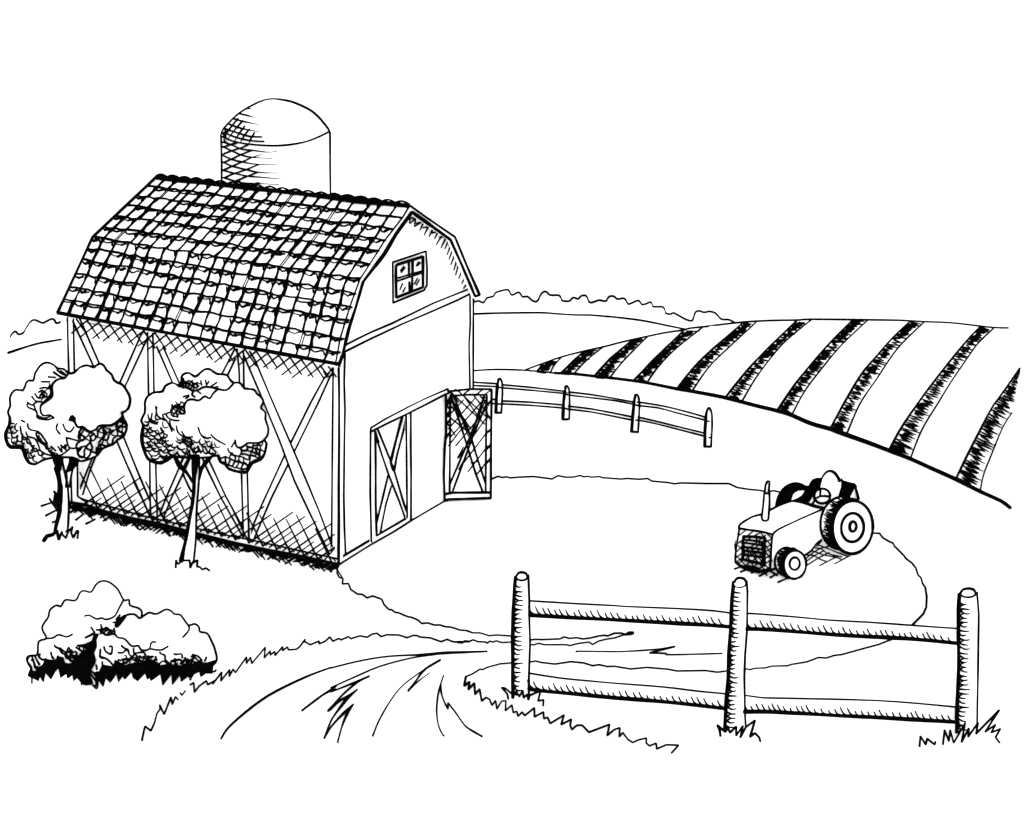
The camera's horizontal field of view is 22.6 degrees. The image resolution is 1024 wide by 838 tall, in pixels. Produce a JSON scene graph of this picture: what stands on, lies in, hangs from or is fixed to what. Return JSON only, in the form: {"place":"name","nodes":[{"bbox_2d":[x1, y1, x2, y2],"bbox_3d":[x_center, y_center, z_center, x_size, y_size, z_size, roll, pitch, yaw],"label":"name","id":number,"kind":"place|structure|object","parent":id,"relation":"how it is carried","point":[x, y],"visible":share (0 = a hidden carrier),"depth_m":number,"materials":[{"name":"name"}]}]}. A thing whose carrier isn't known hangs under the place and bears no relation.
{"place":"outdoors","nodes":[
{"label":"outdoors","id":0,"kind":"place"},
{"bbox_2d":[0,312,1023,837],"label":"ground","id":1,"kind":"structure","parent":0,"point":[68,750],"depth_m":49.80,"materials":[{"name":"white paper"}]},
{"bbox_2d":[6,318,63,351],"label":"treeline","id":2,"kind":"object","parent":1,"relation":"on","point":[35,331],"visible":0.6,"depth_m":73.70,"materials":[{"name":"white plant"}]},
{"bbox_2d":[42,526,79,542],"bbox_3d":[-9.513,2.423,54.043,0.797,0.311,0.065,-5,20,-15],"label":"grass tuft","id":3,"kind":"object","parent":1,"relation":"on","point":[52,534],"visible":1,"depth_m":54.05,"materials":[{"name":"black plant"}]},
{"bbox_2d":[4,361,131,533],"bbox_3d":[-9.280,0.624,53.905,2.594,3.697,2.061,0,19,0],"label":"tree","id":4,"kind":"object","parent":1,"relation":"on","point":[57,415],"visible":1,"depth_m":53.17,"materials":[{"name":"white plant"}]},
{"bbox_2d":[26,580,142,685],"bbox_3d":[-7.922,4.009,47.500,2.215,1.857,1.436,-8,21,-23],"label":"bush","id":5,"kind":"object","parent":1,"relation":"on","point":[79,627],"visible":0.99,"depth_m":47.14,"materials":[{"name":"white plant"}]},
{"bbox_2d":[90,608,217,688],"bbox_3d":[-6.607,4.224,47.386,2.332,1.313,1.369,0,19,0],"label":"bush","id":6,"kind":"object","parent":1,"relation":"on","point":[165,644],"visible":1,"depth_m":47.10,"materials":[{"name":"white plant"}]},
{"bbox_2d":[40,490,342,576],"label":"grass","id":7,"kind":"structure","parent":1,"relation":"on","point":[89,512],"depth_m":54.46,"materials":[{"name":"black plant"}]},
{"bbox_2d":[175,559,210,570],"bbox_3d":[-6.545,3.004,52.524,0.730,0.302,0.038,-2,19,-7],"label":"grass tuft","id":8,"kind":"object","parent":1,"relation":"on","point":[196,561],"visible":1,"depth_m":52.49,"materials":[{"name":"black plant"}]},
{"bbox_2d":[140,368,269,564],"bbox_3d":[-6.256,1.000,52.616,2.603,4.104,2.017,0,19,0],"label":"tree","id":9,"kind":"object","parent":1,"relation":"on","point":[207,414],"visible":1,"depth_m":51.81,"materials":[{"name":"white plant"}]},
{"bbox_2d":[56,173,492,565],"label":"barn","id":10,"kind":"structure","parent":1,"relation":"on","point":[335,330],"depth_m":53.79,"materials":[{"name":"white wood"}]},
{"bbox_2d":[369,413,411,542],"bbox_3d":[-2.545,1.188,53.967,0.317,2.709,2.079,10,21,28],"label":"door","id":11,"kind":"structure","parent":10,"relation":"in","point":[390,446],"depth_m":54.01,"materials":[{"name":"white wood"}]},
{"bbox_2d":[391,250,427,303],"bbox_3d":[-2.129,-2.992,53.470,0.167,0.974,1.491,10,21,28],"label":"window","id":12,"kind":"structure","parent":10,"relation":"in","point":[409,274],"depth_m":53.41,"materials":[{"name":"white glass"}]},
{"bbox_2d":[443,388,492,501],"bbox_3d":[-0.994,0.579,56.081,1.173,2.698,0.259,-3,19,-8],"label":"door","id":13,"kind":"structure","parent":10,"relation":"in","point":[467,447],"depth_m":56.10,"materials":[{"name":"white wood"}]},
{"bbox_2d":[220,98,331,193],"bbox_3d":[-5.626,-4.065,62.143,2.654,7.433,2.680,0,19,0],"label":"silo","id":14,"kind":"object","parent":1,"relation":"on","point":[278,142],"visible":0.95,"depth_m":60.37,"materials":[{"name":"white paper"}]},
{"bbox_2d":[501,687,544,706],"bbox_3d":[0.194,5.023,46.405,0.795,0.394,0.034,0,19,0],"label":"grass tuft","id":15,"kind":"object","parent":1,"relation":"on","point":[505,690],"visible":1,"depth_m":46.39,"materials":[{"name":"black plant"}]},
{"bbox_2d":[474,377,712,447],"bbox_3d":[1.938,-0.297,61.025,6.286,1.034,0.548,9,21,25],"label":"wooden fence","id":16,"kind":"object","parent":1,"relation":"on","point":[566,407],"visible":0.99,"depth_m":61.04,"materials":[{"name":"white wood"}]},
{"bbox_2d":[474,289,734,327],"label":"treeline","id":17,"kind":"object","parent":1,"relation":"on","point":[504,300],"visible":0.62,"depth_m":74.62,"materials":[{"name":"white plant"}]},
{"bbox_2d":[716,719,761,741],"bbox_3d":[3.983,5.461,45.007,0.804,0.441,0.036,2,19,5],"label":"grass tuft","id":18,"kind":"object","parent":1,"relation":"on","point":[741,730],"visible":1,"depth_m":45.01,"materials":[{"name":"black plant"}]},
{"bbox_2d":[510,571,979,734],"bbox_3d":[4.072,4.022,45.418,8.403,3.015,1.062,3,19,10],"label":"wooden fence","id":19,"kind":"object","parent":1,"relation":"on","point":[734,701],"visible":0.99,"depth_m":45.41,"materials":[{"name":"white wood"}]},
{"bbox_2d":[918,735,935,746],"bbox_3d":[7.271,5.650,44.873,0.312,0.225,0.031,3,19,10],"label":"grass tuft","id":20,"kind":"object","parent":1,"relation":"on","point":[925,742],"visible":1,"depth_m":44.87,"materials":[{"name":"black plant"}]},
{"bbox_2d":[942,709,1000,744],"bbox_3d":[8.041,5.400,44.822,1.012,0.809,0.032,4,19,11],"label":"grass tuft","id":21,"kind":"object","parent":1,"relation":"on","point":[968,732],"visible":1,"depth_m":44.82,"materials":[{"name":"black plant"}]},
{"bbox_2d":[0,0,1023,352],"label":"sky","id":22,"kind":"structure","parent":0,"point":[738,160],"materials":[{"name":"white"}]},
{"bbox_2d":[109,475,927,837],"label":"path","id":23,"kind":"structure","parent":0,"point":[385,737],"depth_m":47.61,"materials":[{"name":"white paper"}]},
{"bbox_2d":[734,469,874,579],"bbox_3d":[5.898,1.939,53.136,1.922,1.946,2.994,18,26,42],"label":"tractor","id":24,"kind":"object","parent":23,"relation":"on","point":[791,529],"visible":1,"depth_m":52.82,"materials":[{"name":"white metal"}]},
{"bbox_2d":[526,318,1023,513],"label":"field","id":25,"kind":"structure","parent":0,"point":[923,355],"depth_m":62.93,"materials":[{"name":"white paper"}]},
{"bbox_2d":[536,357,561,373],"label":"crop row","id":26,"kind":"object","parent":25,"relation":"on","point":[546,366],"visible":1,"depth_m":65.28,"materials":[{"name":"black plant"}]},
{"bbox_2d":[561,347,602,374],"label":"crop row","id":27,"kind":"object","parent":25,"relation":"on","point":[579,361],"visible":1,"depth_m":65.23,"materials":[{"name":"black plant"}]},
{"bbox_2d":[594,337,647,378],"bbox_3d":[2.759,-1.654,64.745,1.352,1.168,0.770,2,19,5],"label":"crop row","id":28,"kind":"object","parent":25,"relation":"on","point":[615,360],"visible":1,"depth_m":64.86,"materials":[{"name":"black plant"}]},
{"bbox_2d":[633,327,702,380],"bbox_3d":[4.328,-1.807,65.340,0.904,1.073,3.418,13,23,34],"label":"crop row","id":29,"kind":"object","parent":25,"relation":"on","point":[652,366],"visible":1,"depth_m":64.48,"materials":[{"name":"black plant"}]},
{"bbox_2d":[677,322,756,390],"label":"crop row","id":30,"kind":"object","parent":25,"relation":"on","point":[688,380],"visible":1,"depth_m":65.02,"materials":[{"name":"black plant"}]},
{"bbox_2d":[725,319,811,399],"bbox_3d":[6.514,-1.551,65.048,0.545,0.783,5.196,9,21,24],"label":"crop row","id":31,"kind":"object","parent":25,"relation":"on","point":[748,374],"visible":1,"depth_m":64.40,"materials":[{"name":"black plant"}]},
{"bbox_2d":[777,320,867,412],"bbox_3d":[7.796,-1.373,64.305,0.488,0.924,5.774,9,21,24],"label":"crop row","id":32,"kind":"object","parent":25,"relation":"on","point":[793,394],"visible":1,"depth_m":63.64,"materials":[{"name":"black plant"}]},
{"bbox_2d":[831,321,923,432],"bbox_3d":[9.027,-1.113,63.320,0.544,1.060,6.610,8,21,23],"label":"crop row","id":33,"kind":"object","parent":25,"relation":"on","point":[846,413],"visible":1,"depth_m":62.58,"materials":[{"name":"black plant"}]},
{"bbox_2d":[889,326,993,456],"bbox_3d":[10.405,-0.764,62.004,0.659,1.261,7.282,9,21,23],"label":"crop row","id":34,"kind":"object","parent":25,"relation":"on","point":[904,442],"visible":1,"depth_m":60.82,"materials":[{"name":"black plant"}]},
{"bbox_2d":[956,367,1020,488],"bbox_3d":[11.171,0.153,59.298,0.725,1.261,5.572,8,20,22],"label":"crop row","id":35,"kind":"object","parent":25,"relation":"on","point":[971,471],"visible":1,"depth_m":58.55,"materials":[{"name":"black plant"}]}
]}

